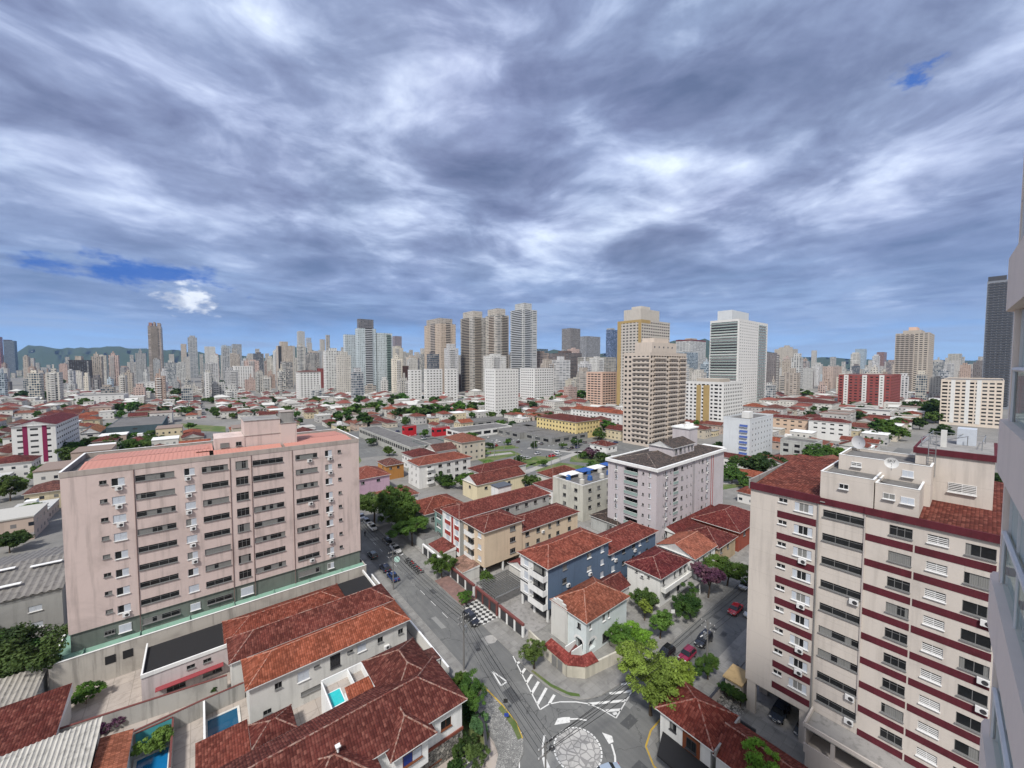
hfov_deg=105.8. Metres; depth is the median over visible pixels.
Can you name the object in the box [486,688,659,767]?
kerb paint
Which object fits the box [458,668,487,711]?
broadleaf tree
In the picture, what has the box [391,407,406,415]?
broadleaf tree
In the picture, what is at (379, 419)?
house
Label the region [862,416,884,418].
house
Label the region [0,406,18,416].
house
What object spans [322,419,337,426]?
house
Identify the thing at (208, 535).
window
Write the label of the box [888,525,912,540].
window
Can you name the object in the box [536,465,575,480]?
town house
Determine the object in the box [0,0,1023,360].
sky
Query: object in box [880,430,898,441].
house
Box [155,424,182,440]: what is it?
house
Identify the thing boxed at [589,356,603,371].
tower
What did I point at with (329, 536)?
window
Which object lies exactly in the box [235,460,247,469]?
window
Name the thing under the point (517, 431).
canopy hall
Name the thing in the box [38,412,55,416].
house
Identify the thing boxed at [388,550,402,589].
utility pole
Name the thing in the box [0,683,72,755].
bungalow
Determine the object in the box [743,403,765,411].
house
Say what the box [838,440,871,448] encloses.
house
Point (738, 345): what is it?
apartment building
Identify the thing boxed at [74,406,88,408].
house
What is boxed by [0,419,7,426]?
house
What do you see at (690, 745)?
window
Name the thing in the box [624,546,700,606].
town house
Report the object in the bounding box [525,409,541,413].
house
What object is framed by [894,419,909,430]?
house
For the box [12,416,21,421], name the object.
house
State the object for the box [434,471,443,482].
broadleaf tree
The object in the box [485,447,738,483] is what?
path
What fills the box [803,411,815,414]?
broadleaf tree
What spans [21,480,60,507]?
house
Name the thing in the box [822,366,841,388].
tower
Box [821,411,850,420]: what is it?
house
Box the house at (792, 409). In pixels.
[787,407,796,415]
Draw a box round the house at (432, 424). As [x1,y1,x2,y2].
[428,421,444,428]
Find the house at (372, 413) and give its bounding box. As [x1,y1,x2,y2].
[367,411,379,415]
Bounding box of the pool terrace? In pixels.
[321,662,373,713]
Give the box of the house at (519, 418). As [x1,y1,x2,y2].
[512,415,529,422]
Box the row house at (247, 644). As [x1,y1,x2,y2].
[226,583,394,695]
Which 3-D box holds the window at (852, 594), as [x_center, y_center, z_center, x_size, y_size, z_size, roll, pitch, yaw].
[40.337,25.303,47.616,0.310,1.020,4.020,-2,3,-39]
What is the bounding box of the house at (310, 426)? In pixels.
[297,424,315,429]
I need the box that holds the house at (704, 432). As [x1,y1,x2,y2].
[694,424,711,438]
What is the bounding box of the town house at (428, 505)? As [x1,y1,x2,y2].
[413,493,463,530]
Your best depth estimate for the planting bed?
52.63 m
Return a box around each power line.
[395,556,460,615]
[397,554,468,618]
[460,621,538,748]
[460,627,538,757]
[461,616,541,743]
[466,615,546,738]
[466,621,547,748]
[470,615,550,735]
[470,621,551,745]
[543,631,713,753]
[544,625,713,744]
[546,622,702,742]
[548,625,700,749]
[550,618,701,739]
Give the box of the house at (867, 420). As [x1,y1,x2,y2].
[856,417,874,429]
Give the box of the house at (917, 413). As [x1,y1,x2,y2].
[907,411,922,417]
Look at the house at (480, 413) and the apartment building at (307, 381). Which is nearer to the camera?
the house at (480, 413)
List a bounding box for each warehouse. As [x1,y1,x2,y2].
[0,668,47,706]
[841,407,894,416]
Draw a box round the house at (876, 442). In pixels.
[839,435,881,449]
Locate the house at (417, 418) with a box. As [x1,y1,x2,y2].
[408,413,426,424]
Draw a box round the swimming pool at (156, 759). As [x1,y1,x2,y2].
[133,744,169,767]
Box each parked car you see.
[363,517,370,524]
[367,522,376,530]
[367,550,377,559]
[379,563,390,572]
[382,537,392,544]
[386,571,399,582]
[389,542,401,553]
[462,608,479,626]
[597,762,620,767]
[656,642,675,658]
[678,644,696,661]
[694,629,712,648]
[727,602,743,615]
[738,580,747,590]
[768,698,790,724]
[793,720,798,736]
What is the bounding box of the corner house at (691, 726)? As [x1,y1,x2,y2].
[655,681,738,767]
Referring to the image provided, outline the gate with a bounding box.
[552,654,561,672]
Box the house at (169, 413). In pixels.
[149,410,173,422]
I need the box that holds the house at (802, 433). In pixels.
[790,429,816,437]
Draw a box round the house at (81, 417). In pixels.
[79,415,91,419]
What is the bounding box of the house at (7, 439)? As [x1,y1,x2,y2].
[1,435,11,444]
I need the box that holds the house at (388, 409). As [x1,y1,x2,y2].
[381,406,395,416]
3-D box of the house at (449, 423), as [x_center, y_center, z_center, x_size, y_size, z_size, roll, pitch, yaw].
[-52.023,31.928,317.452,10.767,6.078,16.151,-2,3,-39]
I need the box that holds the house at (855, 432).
[851,428,861,436]
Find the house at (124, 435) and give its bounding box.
[98,432,128,440]
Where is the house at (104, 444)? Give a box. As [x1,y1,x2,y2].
[88,442,121,448]
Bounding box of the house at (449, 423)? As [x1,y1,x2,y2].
[438,419,453,427]
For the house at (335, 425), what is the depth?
296.43 m
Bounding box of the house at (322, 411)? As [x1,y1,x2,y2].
[319,409,332,414]
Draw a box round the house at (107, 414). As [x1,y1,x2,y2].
[99,410,115,418]
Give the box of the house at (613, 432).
[604,425,622,440]
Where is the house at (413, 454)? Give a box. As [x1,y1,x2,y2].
[401,448,438,467]
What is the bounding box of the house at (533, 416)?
[525,412,542,420]
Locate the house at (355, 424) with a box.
[350,419,366,430]
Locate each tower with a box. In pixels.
[0,337,3,367]
[0,367,10,380]
[0,368,7,395]
[3,340,17,372]
[7,376,12,390]
[23,355,30,378]
[23,377,27,390]
[27,370,44,399]
[28,363,36,372]
[43,369,47,390]
[45,364,63,401]
[59,363,67,382]
[66,381,77,389]
[68,356,92,386]
[68,369,75,383]
[76,370,83,387]
[83,372,90,390]
[91,352,103,384]
[91,375,101,389]
[99,355,107,369]
[101,384,115,392]
[104,370,107,382]
[107,377,113,386]
[108,351,119,385]
[118,374,127,392]
[120,366,128,373]
[125,370,134,394]
[133,383,145,398]
[135,348,146,382]
[143,369,148,380]
[148,322,163,380]
[153,358,160,380]
[155,369,166,399]
[161,368,167,380]
[164,360,175,385]
[173,376,179,389]
[176,362,185,382]
[181,344,186,361]
[181,379,192,402]
[184,377,190,384]
[187,336,197,377]
[191,383,197,391]
[201,379,203,392]
[203,370,213,390]
[204,346,214,362]
[204,362,217,381]
[210,352,218,375]
[212,376,226,396]
[215,352,219,379]
[221,345,229,383]
[224,384,237,398]
[225,367,238,390]
[230,353,239,366]
[231,344,241,365]
[245,360,258,378]
[245,374,255,390]
[253,352,263,375]
[255,370,262,392]
[263,375,270,390]
[264,359,266,374]
[267,356,272,373]
[267,369,275,387]
[273,349,276,379]
[276,341,293,386]
[277,364,285,391]
[280,358,292,388]
[293,356,296,382]
[297,331,304,344]
[297,343,304,370]
[305,349,319,370]
[306,338,310,347]
[311,385,321,397]
[317,350,322,367]
[323,348,339,391]
[336,350,350,392]
[343,334,355,371]
[351,368,363,398]
[355,319,376,393]
[365,384,375,393]
[376,333,392,391]
[381,377,387,391]
[391,353,401,392]
[392,336,401,347]
[393,346,402,365]
[397,373,407,394]
[403,351,409,365]
[406,355,417,365]
[407,358,417,369]
[419,350,424,382]
[424,318,455,392]
[427,352,438,368]
[444,344,458,394]
[459,374,460,390]
[460,311,485,391]
[483,354,505,391]
[485,308,508,367]
[510,303,536,392]
[537,349,547,352]
[537,351,548,367]
[540,359,553,367]
[549,351,581,377]
[552,356,569,391]
[562,328,579,350]
[564,385,576,399]
[565,378,575,386]
[567,348,578,352]
[577,367,589,398]
[578,357,590,371]
[578,357,615,371]
[580,336,599,356]
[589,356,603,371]
[606,328,616,371]
[676,338,705,368]
[679,352,697,368]
[686,360,688,380]
[689,368,693,380]
[691,369,706,380]
[700,359,708,377]
[766,353,779,391]
[766,383,775,397]
[769,376,776,391]
[774,345,797,359]
[778,368,813,389]
[779,370,784,391]
[782,359,790,375]
[784,368,800,395]
[791,353,802,388]
[803,359,808,367]
[811,365,820,385]
[812,363,822,373]
[818,381,826,392]
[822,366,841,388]
[824,376,829,390]
[836,377,838,393]
[850,352,860,370]
[851,364,859,373]
[855,349,866,368]
[865,365,882,373]
[872,355,879,371]
[877,352,886,365]
[886,360,893,373]
[900,373,908,400]
[915,371,926,399]
[929,376,943,397]
[932,357,945,377]
[938,366,949,377]
[945,361,953,376]
[948,354,961,364]
[959,363,970,377]
[972,361,982,377]
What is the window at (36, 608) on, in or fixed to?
in the workshop
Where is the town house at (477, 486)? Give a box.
[462,465,525,499]
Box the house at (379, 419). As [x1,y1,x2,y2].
[374,417,386,422]
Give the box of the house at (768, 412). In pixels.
[759,410,775,414]
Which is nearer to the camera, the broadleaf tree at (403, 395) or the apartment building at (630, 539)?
the apartment building at (630, 539)
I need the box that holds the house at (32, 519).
[0,502,48,539]
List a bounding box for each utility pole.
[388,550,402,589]
[458,613,475,670]
[538,737,552,767]
[700,619,714,656]
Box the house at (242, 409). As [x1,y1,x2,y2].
[237,408,249,411]
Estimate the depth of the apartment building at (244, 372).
789.40 m
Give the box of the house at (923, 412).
[905,409,925,419]
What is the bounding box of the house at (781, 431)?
[773,427,785,434]
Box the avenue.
[0,422,646,475]
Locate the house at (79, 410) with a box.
[63,409,84,412]
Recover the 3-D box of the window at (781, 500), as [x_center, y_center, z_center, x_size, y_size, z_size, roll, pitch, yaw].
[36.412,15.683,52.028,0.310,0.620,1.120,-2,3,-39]
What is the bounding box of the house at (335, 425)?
[331,421,350,431]
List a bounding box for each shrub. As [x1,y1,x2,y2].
[71,680,106,704]
[100,716,125,734]
[130,724,173,756]
[447,757,463,767]
[452,728,477,759]
[456,590,472,603]
[462,703,475,723]
[462,741,490,767]
[469,711,488,734]
[479,570,495,588]
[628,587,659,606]
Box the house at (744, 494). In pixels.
[736,486,750,504]
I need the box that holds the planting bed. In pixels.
[462,707,489,749]
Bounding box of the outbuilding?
[92,729,133,767]
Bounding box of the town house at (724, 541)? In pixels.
[681,523,737,561]
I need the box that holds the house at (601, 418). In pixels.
[594,416,612,429]
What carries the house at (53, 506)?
on the ground at (50, 535)
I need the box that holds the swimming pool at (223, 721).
[205,705,240,737]
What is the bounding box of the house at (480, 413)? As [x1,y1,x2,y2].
[472,410,488,417]
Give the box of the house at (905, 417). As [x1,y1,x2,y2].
[894,416,915,419]
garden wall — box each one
[59,674,227,734]
[132,682,244,745]
[135,716,172,743]
[168,718,174,767]
[203,701,205,738]
[371,574,448,673]
[448,672,487,767]
[528,630,628,678]
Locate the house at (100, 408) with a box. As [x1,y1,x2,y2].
[89,405,114,411]
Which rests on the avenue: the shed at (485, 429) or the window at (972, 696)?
the shed at (485, 429)
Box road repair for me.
[370,537,727,767]
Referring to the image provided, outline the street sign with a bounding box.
[394,556,399,590]
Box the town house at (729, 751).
[712,716,807,767]
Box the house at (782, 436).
[773,434,803,437]
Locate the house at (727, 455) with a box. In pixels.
[724,452,751,469]
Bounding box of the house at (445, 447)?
[425,442,457,453]
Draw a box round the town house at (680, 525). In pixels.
[666,505,713,537]
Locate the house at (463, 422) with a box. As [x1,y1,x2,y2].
[453,418,472,426]
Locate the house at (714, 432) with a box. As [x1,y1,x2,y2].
[711,429,718,436]
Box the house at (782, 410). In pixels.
[763,404,786,414]
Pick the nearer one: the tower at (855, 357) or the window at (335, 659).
the window at (335, 659)
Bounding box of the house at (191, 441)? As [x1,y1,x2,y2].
[179,438,210,443]
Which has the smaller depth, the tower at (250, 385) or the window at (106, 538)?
the window at (106, 538)
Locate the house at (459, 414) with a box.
[450,411,465,420]
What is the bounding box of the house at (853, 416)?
[827,409,855,421]
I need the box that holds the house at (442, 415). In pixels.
[436,411,452,420]
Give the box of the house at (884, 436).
[862,431,890,445]
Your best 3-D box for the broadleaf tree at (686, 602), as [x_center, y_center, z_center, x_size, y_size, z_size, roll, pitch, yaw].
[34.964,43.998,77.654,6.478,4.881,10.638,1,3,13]
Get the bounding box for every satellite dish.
[852,435,864,450]
[884,458,898,469]
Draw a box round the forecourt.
[739,687,870,767]
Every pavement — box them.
[360,551,472,679]
[383,532,446,580]
[435,576,475,605]
[462,600,497,624]
[467,682,522,767]
[483,562,748,699]
[645,452,915,767]
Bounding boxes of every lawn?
[181,423,225,431]
[359,445,741,489]
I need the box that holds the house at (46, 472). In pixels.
[32,460,73,484]
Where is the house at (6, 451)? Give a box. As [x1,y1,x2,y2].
[0,446,12,455]
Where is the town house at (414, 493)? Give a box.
[374,485,419,515]
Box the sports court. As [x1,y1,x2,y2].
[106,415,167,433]
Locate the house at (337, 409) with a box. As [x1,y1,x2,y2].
[333,407,346,412]
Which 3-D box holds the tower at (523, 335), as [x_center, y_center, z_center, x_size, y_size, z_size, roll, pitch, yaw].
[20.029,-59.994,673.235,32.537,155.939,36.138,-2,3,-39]
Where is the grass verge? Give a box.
[498,670,579,738]
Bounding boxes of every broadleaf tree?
[0,474,28,500]
[0,529,35,552]
[0,620,68,677]
[0,632,45,653]
[11,390,27,396]
[19,502,42,506]
[21,464,41,482]
[32,411,41,416]
[54,447,73,460]
[66,441,85,450]
[73,398,93,404]
[81,433,122,444]
[113,402,124,410]
[113,410,126,417]
[116,441,132,447]
[116,442,126,448]
[119,401,142,412]
[122,438,143,448]
[127,432,137,438]
[129,403,145,409]
[139,438,151,446]
[141,430,155,445]
[146,387,154,393]
[158,406,169,410]
[170,388,180,394]
[175,406,194,413]
[185,422,196,428]
[212,410,219,416]
[294,411,300,417]
[309,396,322,401]
[332,410,357,420]
[335,425,348,431]
[341,403,363,412]
[352,395,369,402]
[356,412,373,424]
[360,402,380,411]
[360,489,402,522]
[365,438,376,444]
[375,484,420,534]
[377,401,387,405]
[383,446,395,455]
[385,515,428,545]
[386,395,399,404]
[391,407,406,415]
[392,393,408,398]
[400,419,409,424]
[406,405,423,413]
[419,404,432,414]
[419,429,428,435]
[424,551,458,577]
[429,396,441,401]
[430,403,442,412]
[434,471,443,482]
[436,405,456,411]
[438,474,453,486]
[442,480,455,486]
[451,671,468,685]
[452,401,465,408]
[453,472,473,485]
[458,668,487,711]
[466,401,477,408]
[467,432,478,435]
[485,442,493,447]
[486,411,495,416]
[496,420,506,423]
[500,409,507,416]
[512,408,522,412]
[513,455,525,460]
[517,638,546,668]
[521,474,536,485]
[526,400,537,406]
[530,441,537,447]
[530,474,541,482]
[537,459,547,464]
[549,393,562,399]
[570,437,582,444]
[577,390,585,397]
[578,451,588,456]
[582,460,599,467]
[583,447,599,458]
[592,427,606,438]
[595,452,610,460]
[600,419,610,428]
[604,619,633,647]
[615,639,685,716]
[623,620,655,648]
[638,598,652,620]
[649,609,674,638]
[671,581,702,619]
[674,658,697,686]
[690,561,726,597]
[693,652,719,679]
[701,553,748,585]
[711,441,722,445]
[723,462,748,482]
[727,455,770,470]
[738,479,748,486]
[741,736,780,767]
[749,451,788,471]
[800,390,813,395]
[801,442,832,456]
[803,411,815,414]
[819,406,828,410]
[822,444,845,456]
[856,411,867,418]
[867,417,888,431]
[877,419,910,436]
[888,417,911,427]
[895,412,912,415]
[900,400,926,405]
[911,417,929,429]
[917,403,939,412]
[921,398,939,405]
[924,411,943,422]
[928,424,955,435]
[994,473,1002,481]
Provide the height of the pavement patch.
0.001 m
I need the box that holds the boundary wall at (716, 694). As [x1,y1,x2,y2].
[709,664,755,732]
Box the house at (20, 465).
[0,455,42,476]
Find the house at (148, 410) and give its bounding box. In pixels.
[134,408,155,412]
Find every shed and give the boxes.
[0,716,102,767]
[446,423,511,436]
[589,508,620,531]
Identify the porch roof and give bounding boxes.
[545,638,597,666]
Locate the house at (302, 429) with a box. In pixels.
[297,427,316,431]
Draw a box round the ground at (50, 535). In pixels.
[0,369,1007,707]
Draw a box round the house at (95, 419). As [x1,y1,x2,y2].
[82,416,103,424]
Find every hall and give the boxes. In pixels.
[74,393,128,404]
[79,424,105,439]
[359,426,430,454]
[413,438,443,446]
[471,416,507,424]
[497,424,546,438]
[512,420,536,426]
[524,429,587,444]
[776,397,840,409]
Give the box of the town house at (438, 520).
[433,503,459,537]
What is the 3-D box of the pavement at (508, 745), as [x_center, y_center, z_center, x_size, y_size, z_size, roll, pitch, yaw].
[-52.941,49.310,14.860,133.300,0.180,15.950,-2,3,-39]
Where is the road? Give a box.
[360,448,912,767]
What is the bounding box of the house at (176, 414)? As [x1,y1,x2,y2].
[173,409,181,416]
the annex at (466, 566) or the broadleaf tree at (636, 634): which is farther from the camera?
the annex at (466, 566)
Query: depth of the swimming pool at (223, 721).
54.35 m
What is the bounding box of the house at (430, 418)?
[427,414,438,422]
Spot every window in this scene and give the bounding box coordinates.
[27,604,42,613]
[29,620,42,627]
[98,480,106,485]
[100,499,107,503]
[100,517,108,522]
[101,536,109,541]
[102,554,109,559]
[103,572,111,578]
[104,591,112,596]
[105,609,113,614]
[111,477,124,486]
[112,495,125,505]
[113,514,126,523]
[114,532,127,541]
[114,550,128,560]
[115,567,128,578]
[116,585,130,596]
[117,603,131,614]
[135,471,174,481]
[136,488,175,499]
[137,505,175,517]
[137,523,176,535]
[138,539,176,553]
[139,556,178,571]
[140,573,178,588]
[141,590,179,606]
[167,681,185,692]
[184,468,194,475]
[184,484,195,493]
[185,501,195,509]
[186,518,196,526]
[186,663,195,670]
[187,534,197,543]
[187,551,198,560]
[188,567,198,576]
[189,584,199,593]
[202,464,228,472]
[202,480,228,489]
[203,496,229,506]
[203,512,229,522]
[203,657,211,664]
[203,667,221,678]
[204,528,230,538]
[205,544,230,555]
[205,560,230,571]
[206,575,231,587]
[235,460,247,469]
[236,476,248,485]
[236,491,249,501]
[237,507,249,517]
[237,522,250,533]
[238,538,250,548]
[238,553,250,564]
[239,569,251,579]
[253,457,282,465]
[253,472,283,481]
[253,487,283,497]
[254,502,284,512]
[255,516,284,527]
[255,531,284,543]
[255,546,285,558]
[256,560,286,573]
[263,708,271,717]
[274,681,282,691]
[295,453,316,459]
[296,467,317,474]
[296,481,318,489]
[296,495,318,503]
[297,509,318,518]
[297,523,318,532]
[297,537,318,547]
[297,669,309,684]
[298,551,319,561]
[301,684,320,697]
[325,450,331,456]
[325,464,331,470]
[325,478,332,484]
[326,492,332,498]
[326,505,333,512]
[326,519,333,526]
[327,533,333,540]
[327,546,334,554]
[330,653,340,669]
[357,642,366,653]
[377,636,383,644]
[398,628,403,635]
[403,744,422,767]
[441,716,451,732]
[468,526,473,533]
[468,537,473,544]
[468,548,473,555]
[486,371,516,412]
[521,370,552,399]
[523,557,528,567]
[524,570,527,580]
[524,584,527,593]
[533,563,545,576]
[533,578,545,590]
[533,592,545,604]
[562,577,567,584]
[578,638,582,648]
[602,632,609,642]
[611,374,615,402]
[620,322,668,402]
[624,356,684,443]
[626,487,637,494]
[626,497,636,502]
[626,507,636,512]
[626,517,636,522]
[627,467,637,472]
[627,477,637,482]
[665,591,670,599]
[668,721,676,734]
[685,736,695,756]
[772,669,781,677]
[773,627,782,634]
[773,648,781,655]
[774,605,783,613]
[775,584,784,591]
[776,541,785,547]
[776,563,785,569]
[777,519,786,525]
[778,498,786,503]
[787,677,806,695]
[788,656,807,673]
[789,634,807,651]
[790,591,809,606]
[790,612,808,628]
[791,568,810,583]
[792,546,811,561]
[793,502,812,514]
[793,524,811,537]
[815,693,855,722]
[816,670,856,698]
[817,625,858,650]
[817,648,857,674]
[818,602,859,625]
[819,579,860,601]
[820,556,861,576]
[821,533,862,551]
[822,509,864,527]
[879,727,902,749]
[880,702,903,723]
[881,677,904,698]
[882,652,905,672]
[883,627,907,646]
[884,602,908,620]
[886,576,909,593]
[887,550,911,567]
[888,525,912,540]
[915,746,936,766]
[916,721,938,740]
[918,694,939,713]
[919,668,941,686]
[920,642,942,658]
[922,615,944,631]
[923,588,945,603]
[925,561,947,576]
[926,534,948,548]
[953,739,978,763]
[955,712,980,734]
[956,684,987,709]
[958,656,989,680]
[959,628,991,651]
[961,600,987,619]
[962,571,989,590]
[964,543,996,562]
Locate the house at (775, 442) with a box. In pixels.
[772,437,780,449]
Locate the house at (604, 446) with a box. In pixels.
[590,440,617,453]
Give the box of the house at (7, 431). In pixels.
[0,427,10,436]
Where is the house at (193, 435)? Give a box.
[181,431,204,440]
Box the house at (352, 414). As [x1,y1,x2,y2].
[339,412,357,422]
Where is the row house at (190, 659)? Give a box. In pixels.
[140,570,374,700]
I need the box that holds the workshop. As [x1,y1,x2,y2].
[0,546,67,647]
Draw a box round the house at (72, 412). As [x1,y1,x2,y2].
[64,411,81,413]
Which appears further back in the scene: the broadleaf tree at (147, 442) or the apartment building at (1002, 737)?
the broadleaf tree at (147, 442)
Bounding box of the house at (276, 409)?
[268,408,284,410]
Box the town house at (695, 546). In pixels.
[655,531,717,579]
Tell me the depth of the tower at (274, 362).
1301.16 m
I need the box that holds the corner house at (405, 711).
[219,637,480,767]
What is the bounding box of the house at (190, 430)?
[183,429,200,434]
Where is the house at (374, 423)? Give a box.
[367,420,381,426]
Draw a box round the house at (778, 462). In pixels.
[760,454,789,471]
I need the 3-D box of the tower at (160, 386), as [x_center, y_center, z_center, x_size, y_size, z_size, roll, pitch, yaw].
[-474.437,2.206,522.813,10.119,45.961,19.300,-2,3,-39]
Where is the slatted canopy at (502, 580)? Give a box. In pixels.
[476,570,520,599]
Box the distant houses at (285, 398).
[0,386,940,414]
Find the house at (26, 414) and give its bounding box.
[13,410,36,418]
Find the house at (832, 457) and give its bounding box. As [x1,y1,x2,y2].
[819,455,838,459]
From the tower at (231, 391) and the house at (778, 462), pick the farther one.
the tower at (231, 391)
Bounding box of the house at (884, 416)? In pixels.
[867,414,891,417]
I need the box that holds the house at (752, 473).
[733,469,762,481]
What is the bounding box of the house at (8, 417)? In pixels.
[0,414,12,424]
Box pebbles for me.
[716,694,745,717]
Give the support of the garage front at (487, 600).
on the yard at (511, 601)
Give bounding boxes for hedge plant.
[716,681,735,696]
[724,683,744,700]
[733,691,747,706]
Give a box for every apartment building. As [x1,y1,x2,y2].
[11,412,79,463]
[48,410,365,691]
[138,381,167,390]
[204,372,208,397]
[233,366,252,389]
[296,370,320,397]
[317,368,323,387]
[402,366,408,379]
[407,451,471,488]
[408,370,421,398]
[424,369,442,398]
[440,481,550,555]
[445,369,457,400]
[461,508,524,569]
[485,368,517,415]
[514,502,579,557]
[517,527,611,621]
[520,368,553,400]
[536,413,599,437]
[553,462,607,521]
[570,405,622,424]
[586,372,616,404]
[598,520,658,577]
[605,423,726,546]
[616,306,669,404]
[623,338,686,446]
[685,378,742,420]
[709,310,767,404]
[723,411,772,455]
[745,427,1003,767]
[773,414,808,433]
[780,436,822,454]
[808,417,851,440]
[838,374,900,406]
[894,327,934,391]
[939,377,1004,428]
[978,161,1023,767]
[982,275,1013,408]
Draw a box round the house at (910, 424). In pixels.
[902,418,912,429]
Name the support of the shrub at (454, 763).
on the yard at (121, 691)
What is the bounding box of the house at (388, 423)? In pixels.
[381,419,397,427]
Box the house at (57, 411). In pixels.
[42,410,62,413]
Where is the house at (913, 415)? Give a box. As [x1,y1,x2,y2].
[898,413,918,416]
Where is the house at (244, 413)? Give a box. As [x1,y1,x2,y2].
[237,410,252,419]
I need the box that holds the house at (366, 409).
[359,407,374,412]
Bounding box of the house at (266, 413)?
[257,411,275,415]
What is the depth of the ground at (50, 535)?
206.41 m
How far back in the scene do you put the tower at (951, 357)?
1627.58 m
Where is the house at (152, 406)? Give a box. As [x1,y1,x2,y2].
[138,404,157,410]
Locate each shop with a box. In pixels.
[402,425,415,435]
[432,426,449,436]
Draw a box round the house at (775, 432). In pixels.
[772,430,778,436]
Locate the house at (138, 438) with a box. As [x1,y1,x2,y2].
[133,436,145,446]
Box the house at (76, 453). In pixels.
[70,444,116,459]
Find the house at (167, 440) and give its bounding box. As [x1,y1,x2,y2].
[151,435,179,445]
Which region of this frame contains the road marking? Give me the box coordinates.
[373,542,631,767]
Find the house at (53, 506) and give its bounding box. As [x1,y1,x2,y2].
[15,498,59,520]
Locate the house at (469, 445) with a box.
[443,432,485,460]
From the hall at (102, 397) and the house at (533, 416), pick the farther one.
the hall at (102, 397)
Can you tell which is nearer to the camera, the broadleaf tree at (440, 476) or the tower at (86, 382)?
the broadleaf tree at (440, 476)
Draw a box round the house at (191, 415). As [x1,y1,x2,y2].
[185,412,197,419]
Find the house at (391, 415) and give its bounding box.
[386,412,395,418]
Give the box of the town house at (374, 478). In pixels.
[359,466,390,494]
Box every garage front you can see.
[422,543,440,557]
[450,567,474,595]
[475,586,497,615]
[498,604,524,637]
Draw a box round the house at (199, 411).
[188,408,201,414]
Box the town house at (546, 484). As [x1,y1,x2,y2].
[532,478,552,503]
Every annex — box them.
[195,719,250,767]
[247,704,297,750]
[409,527,439,548]
[423,647,440,663]
[428,537,455,560]
[448,554,479,579]
[507,557,520,581]
[599,571,630,601]
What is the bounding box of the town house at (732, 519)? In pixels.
[691,504,749,551]
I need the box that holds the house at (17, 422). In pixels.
[8,419,28,426]
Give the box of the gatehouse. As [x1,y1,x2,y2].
[723,664,746,701]
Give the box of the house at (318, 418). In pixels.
[314,413,330,422]
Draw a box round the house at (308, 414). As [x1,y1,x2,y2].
[303,410,316,418]
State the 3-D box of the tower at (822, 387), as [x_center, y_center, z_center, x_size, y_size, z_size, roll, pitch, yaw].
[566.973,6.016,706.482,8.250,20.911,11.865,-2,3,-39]
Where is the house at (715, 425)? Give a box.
[703,420,722,433]
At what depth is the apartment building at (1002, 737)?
6.97 m
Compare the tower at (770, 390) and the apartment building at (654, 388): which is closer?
the apartment building at (654, 388)
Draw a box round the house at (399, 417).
[396,414,402,419]
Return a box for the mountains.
[17,339,977,368]
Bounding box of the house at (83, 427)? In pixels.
[79,423,90,432]
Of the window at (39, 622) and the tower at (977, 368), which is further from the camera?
the tower at (977, 368)
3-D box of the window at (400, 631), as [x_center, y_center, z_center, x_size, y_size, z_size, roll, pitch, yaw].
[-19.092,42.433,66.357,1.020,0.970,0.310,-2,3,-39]
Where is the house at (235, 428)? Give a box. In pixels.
[231,424,240,431]
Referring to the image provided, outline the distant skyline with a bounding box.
[1,335,982,377]
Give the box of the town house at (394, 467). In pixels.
[377,457,403,479]
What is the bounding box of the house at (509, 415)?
[504,412,519,420]
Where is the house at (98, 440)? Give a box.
[91,435,119,443]
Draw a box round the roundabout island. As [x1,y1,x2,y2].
[555,729,599,767]
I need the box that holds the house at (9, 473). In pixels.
[0,471,14,479]
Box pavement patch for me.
[485,635,496,643]
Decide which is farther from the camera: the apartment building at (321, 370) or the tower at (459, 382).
the apartment building at (321, 370)
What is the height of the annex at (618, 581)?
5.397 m
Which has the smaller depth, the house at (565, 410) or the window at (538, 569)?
the window at (538, 569)
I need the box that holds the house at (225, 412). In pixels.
[220,408,236,418]
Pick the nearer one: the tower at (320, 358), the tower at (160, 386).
the tower at (160, 386)
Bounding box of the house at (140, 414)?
[127,412,148,417]
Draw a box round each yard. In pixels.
[70,632,497,767]
[401,446,890,658]
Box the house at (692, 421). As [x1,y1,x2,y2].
[685,419,704,424]
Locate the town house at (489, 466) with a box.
[467,459,525,473]
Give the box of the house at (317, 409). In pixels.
[314,406,328,413]
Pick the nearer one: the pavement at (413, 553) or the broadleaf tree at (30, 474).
the pavement at (413, 553)
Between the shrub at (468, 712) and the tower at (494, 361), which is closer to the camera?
the shrub at (468, 712)
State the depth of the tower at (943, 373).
774.62 m
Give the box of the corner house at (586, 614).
[550,576,629,654]
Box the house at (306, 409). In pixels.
[302,407,314,415]
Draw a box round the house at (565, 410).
[553,406,570,414]
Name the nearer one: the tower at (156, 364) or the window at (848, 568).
the window at (848, 568)
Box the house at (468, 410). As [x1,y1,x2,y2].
[463,408,476,416]
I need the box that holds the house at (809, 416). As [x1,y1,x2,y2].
[804,414,819,418]
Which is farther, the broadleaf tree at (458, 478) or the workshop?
the broadleaf tree at (458, 478)
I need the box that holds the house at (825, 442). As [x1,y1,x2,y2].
[811,437,829,447]
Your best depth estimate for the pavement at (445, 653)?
75.54 m
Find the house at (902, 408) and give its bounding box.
[899,405,920,412]
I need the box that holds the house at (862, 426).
[852,424,869,431]
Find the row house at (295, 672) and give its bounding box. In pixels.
[240,600,410,723]
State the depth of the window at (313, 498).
80.51 m
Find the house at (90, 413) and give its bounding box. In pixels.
[79,412,98,416]

